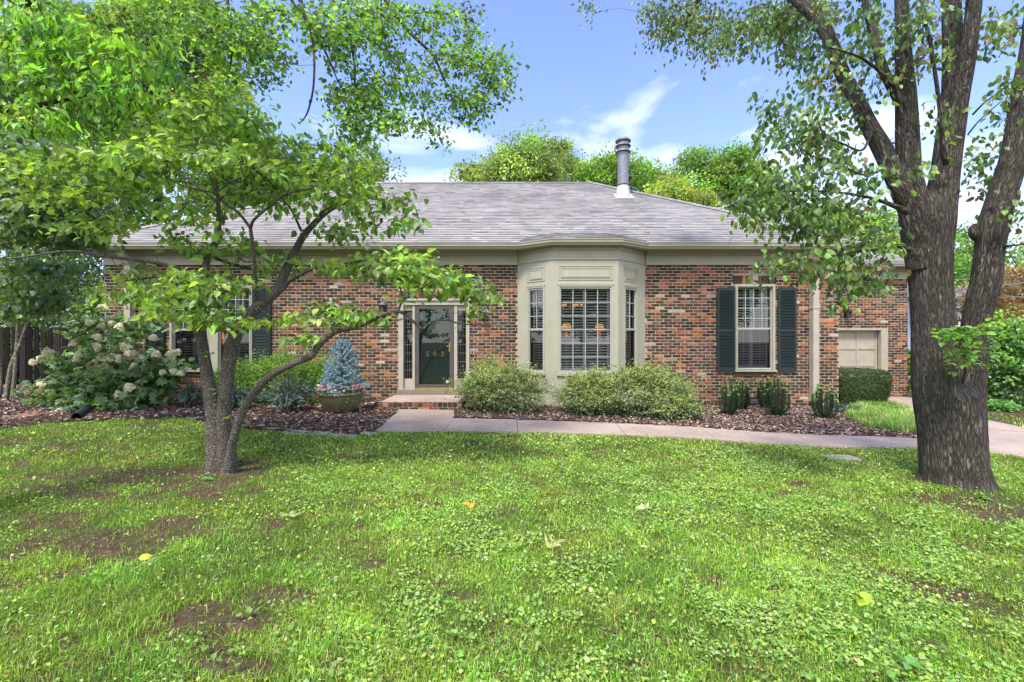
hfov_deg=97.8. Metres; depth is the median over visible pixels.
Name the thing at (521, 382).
azalea bush
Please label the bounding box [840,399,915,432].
border grass
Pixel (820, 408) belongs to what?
upright yew
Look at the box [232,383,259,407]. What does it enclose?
plum yew
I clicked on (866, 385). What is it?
boxwood hedge
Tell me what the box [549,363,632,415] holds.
azalea bush
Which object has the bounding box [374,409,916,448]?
walkway
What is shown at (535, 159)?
bright tree
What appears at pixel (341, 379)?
blue spruce
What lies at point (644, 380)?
azalea bush
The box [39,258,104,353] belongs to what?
garden shrub
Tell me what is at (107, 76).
overhanging tree
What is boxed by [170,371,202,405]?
plum yew
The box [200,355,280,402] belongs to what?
nandina bush
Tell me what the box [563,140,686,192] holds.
bright tree
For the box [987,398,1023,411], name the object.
laurel shrub
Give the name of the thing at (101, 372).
oakleaf hydrangea
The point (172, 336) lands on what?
window
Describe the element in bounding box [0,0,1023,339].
sky
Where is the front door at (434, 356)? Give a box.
[419,309,449,383]
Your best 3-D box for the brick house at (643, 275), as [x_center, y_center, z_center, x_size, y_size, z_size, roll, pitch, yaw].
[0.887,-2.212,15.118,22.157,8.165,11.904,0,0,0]
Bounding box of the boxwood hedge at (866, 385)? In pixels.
[838,367,892,404]
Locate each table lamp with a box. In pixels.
[222,332,227,355]
[562,324,570,367]
[595,324,603,367]
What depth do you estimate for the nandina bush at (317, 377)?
9.73 m
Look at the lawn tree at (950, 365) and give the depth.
4.75 m
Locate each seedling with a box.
[891,652,926,670]
[973,493,993,500]
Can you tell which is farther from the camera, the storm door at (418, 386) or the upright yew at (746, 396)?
the storm door at (418, 386)
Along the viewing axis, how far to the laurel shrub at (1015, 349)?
11.02 m
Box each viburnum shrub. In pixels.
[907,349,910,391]
[987,304,1023,402]
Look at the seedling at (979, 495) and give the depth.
4.40 m
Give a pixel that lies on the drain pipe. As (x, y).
(83, 411)
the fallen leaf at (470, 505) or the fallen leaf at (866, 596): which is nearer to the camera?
the fallen leaf at (866, 596)
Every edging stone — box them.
[282,430,307,434]
[307,431,329,435]
[326,433,345,436]
[342,434,357,437]
[361,431,376,435]
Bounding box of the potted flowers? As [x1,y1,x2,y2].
[315,383,366,405]
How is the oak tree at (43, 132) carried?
on the ground at (192, 618)
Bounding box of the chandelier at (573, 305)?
[562,304,582,310]
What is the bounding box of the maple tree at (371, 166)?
[169,129,406,214]
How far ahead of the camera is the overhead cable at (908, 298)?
10.02 m
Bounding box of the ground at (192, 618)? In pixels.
[0,344,1023,681]
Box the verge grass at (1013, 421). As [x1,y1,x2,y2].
[988,412,1023,426]
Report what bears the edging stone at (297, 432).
on the ground at (192, 618)
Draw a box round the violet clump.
[70,397,125,409]
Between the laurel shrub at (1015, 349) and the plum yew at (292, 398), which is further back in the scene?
the laurel shrub at (1015, 349)
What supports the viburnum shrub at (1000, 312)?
on the ground at (192, 618)
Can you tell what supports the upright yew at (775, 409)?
on the mulch bed at (740, 428)
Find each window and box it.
[169,289,208,371]
[213,285,252,371]
[517,246,645,405]
[735,284,776,371]
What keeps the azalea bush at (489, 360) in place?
on the mulch bed at (740, 428)
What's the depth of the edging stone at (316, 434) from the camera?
6.88 m
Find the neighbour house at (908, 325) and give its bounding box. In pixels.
[907,288,999,377]
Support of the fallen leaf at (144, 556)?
on the ground at (192, 618)
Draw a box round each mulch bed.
[0,385,397,433]
[453,401,916,437]
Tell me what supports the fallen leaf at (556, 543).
on the ground at (192, 618)
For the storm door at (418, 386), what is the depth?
10.59 m
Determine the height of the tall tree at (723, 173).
19.042 m
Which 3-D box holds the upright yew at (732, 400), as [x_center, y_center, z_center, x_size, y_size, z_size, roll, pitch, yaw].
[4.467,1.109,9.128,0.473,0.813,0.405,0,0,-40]
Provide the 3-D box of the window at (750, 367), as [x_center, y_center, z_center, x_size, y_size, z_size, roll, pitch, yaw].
[5.765,-0.312,10.664,0.990,2.075,0.268,0,0,0]
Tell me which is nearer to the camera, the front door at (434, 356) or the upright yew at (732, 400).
the upright yew at (732, 400)
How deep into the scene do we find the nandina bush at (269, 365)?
9.43 m
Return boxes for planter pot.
[318,390,363,412]
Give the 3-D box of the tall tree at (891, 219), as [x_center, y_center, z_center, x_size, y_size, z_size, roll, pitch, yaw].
[19.495,-3.725,26.479,9.143,10.834,6.429,0,0,0]
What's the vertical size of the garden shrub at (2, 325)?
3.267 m
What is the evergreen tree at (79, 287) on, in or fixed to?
on the ground at (192, 618)
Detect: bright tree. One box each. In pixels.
[442,119,598,181]
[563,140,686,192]
[643,169,726,207]
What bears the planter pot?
on the mulch bed at (340, 419)
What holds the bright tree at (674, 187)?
on the ground at (192, 618)
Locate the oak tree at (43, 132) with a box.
[0,55,201,348]
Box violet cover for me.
[201,575,996,681]
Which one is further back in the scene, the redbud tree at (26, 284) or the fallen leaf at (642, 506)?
the redbud tree at (26, 284)
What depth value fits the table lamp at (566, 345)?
12.13 m
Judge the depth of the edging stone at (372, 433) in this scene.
6.95 m
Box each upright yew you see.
[718,376,739,414]
[733,379,750,408]
[757,375,772,407]
[763,374,790,415]
[810,384,839,417]
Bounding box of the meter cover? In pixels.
[824,455,861,460]
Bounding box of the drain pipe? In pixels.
[71,402,95,418]
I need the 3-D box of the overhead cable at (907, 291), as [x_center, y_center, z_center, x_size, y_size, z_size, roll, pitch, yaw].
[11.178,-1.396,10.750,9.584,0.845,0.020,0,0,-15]
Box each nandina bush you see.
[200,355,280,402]
[234,337,330,404]
[291,349,369,404]
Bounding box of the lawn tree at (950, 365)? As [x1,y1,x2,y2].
[571,0,1023,493]
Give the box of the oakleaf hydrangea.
[10,304,198,410]
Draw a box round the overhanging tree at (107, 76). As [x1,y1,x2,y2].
[0,0,529,156]
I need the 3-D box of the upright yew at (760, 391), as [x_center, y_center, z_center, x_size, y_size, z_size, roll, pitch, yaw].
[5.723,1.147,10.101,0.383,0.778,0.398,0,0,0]
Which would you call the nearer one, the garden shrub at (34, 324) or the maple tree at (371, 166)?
the garden shrub at (34, 324)
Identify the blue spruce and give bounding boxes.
[314,335,370,392]
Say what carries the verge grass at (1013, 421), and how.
on the ground at (192, 618)
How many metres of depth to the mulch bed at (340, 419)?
8.00 m
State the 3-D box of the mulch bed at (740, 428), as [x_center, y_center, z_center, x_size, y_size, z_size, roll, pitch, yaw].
[4.048,1.498,9.340,10.288,0.179,4.520,0,0,0]
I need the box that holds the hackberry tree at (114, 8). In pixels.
[0,0,265,221]
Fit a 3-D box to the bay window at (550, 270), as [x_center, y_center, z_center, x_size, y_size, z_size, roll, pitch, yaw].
[1.646,-0.275,10.278,3.075,3.690,0.736,0,0,0]
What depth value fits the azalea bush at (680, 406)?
8.32 m
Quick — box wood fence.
[0,326,104,384]
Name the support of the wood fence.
on the ground at (192, 618)
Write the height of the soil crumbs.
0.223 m
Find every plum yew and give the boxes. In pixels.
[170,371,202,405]
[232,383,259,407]
[259,371,316,413]
[833,400,862,412]
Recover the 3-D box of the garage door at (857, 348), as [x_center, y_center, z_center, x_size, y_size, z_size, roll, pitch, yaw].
[9.572,0.713,13.160,2.350,2.070,0.040,0,0,0]
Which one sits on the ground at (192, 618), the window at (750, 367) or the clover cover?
the clover cover
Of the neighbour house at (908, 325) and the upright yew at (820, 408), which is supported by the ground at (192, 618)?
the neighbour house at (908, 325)
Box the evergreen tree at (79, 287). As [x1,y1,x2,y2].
[0,134,145,374]
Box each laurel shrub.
[987,314,1023,408]
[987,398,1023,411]
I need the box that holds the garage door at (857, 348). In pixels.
[838,330,876,376]
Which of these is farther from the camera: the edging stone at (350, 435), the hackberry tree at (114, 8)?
the hackberry tree at (114, 8)
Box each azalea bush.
[438,352,565,415]
[468,348,503,405]
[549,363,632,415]
[577,354,709,419]
[636,386,715,420]
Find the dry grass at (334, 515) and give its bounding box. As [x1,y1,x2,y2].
[2,438,1012,679]
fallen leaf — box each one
[139,553,151,559]
[278,511,299,516]
[462,502,475,507]
[545,535,565,547]
[636,502,649,509]
[856,591,874,605]
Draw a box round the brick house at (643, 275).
[86,136,907,410]
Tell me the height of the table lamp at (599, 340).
1.648 m
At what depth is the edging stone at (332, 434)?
6.85 m
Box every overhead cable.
[820,283,1022,294]
[820,296,1023,299]
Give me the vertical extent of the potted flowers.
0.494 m
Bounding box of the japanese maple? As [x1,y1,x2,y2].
[954,261,1023,394]
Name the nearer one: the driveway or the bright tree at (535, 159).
the driveway
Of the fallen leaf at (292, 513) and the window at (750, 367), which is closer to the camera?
the fallen leaf at (292, 513)
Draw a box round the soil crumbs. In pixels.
[0,420,1023,678]
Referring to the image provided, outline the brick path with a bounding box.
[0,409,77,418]
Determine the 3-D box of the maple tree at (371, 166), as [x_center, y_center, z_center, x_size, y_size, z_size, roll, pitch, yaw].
[-11.882,-5.347,24.399,12.172,13.246,6.795,0,0,-24]
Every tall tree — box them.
[653,136,809,218]
[772,197,902,254]
[954,218,1023,287]
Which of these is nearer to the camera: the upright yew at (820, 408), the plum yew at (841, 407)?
the upright yew at (820, 408)
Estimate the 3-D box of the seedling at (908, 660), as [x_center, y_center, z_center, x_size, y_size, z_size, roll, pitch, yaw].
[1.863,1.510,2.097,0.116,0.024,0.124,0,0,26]
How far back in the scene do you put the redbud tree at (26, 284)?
6.94 m
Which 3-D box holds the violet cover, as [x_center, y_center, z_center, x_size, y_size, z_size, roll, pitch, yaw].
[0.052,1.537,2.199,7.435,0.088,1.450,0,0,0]
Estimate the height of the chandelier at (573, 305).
0.769 m
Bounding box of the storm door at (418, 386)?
[415,305,453,389]
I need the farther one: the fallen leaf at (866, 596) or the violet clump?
the violet clump
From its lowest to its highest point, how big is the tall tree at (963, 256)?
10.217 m
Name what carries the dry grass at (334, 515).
on the ground at (192, 618)
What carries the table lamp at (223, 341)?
in the brick house at (643, 275)
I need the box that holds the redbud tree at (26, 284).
[0,128,128,399]
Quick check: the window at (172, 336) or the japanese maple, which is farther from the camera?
the japanese maple
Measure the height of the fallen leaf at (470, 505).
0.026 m
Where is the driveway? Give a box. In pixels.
[888,397,1023,457]
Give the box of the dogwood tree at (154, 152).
[0,77,505,473]
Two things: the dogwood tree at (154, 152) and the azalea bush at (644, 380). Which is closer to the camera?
the dogwood tree at (154, 152)
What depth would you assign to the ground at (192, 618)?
3.41 m
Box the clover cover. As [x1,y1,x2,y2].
[0,415,1023,681]
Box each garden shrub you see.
[0,314,40,357]
[2,308,74,374]
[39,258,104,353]
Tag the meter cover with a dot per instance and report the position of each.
(846, 457)

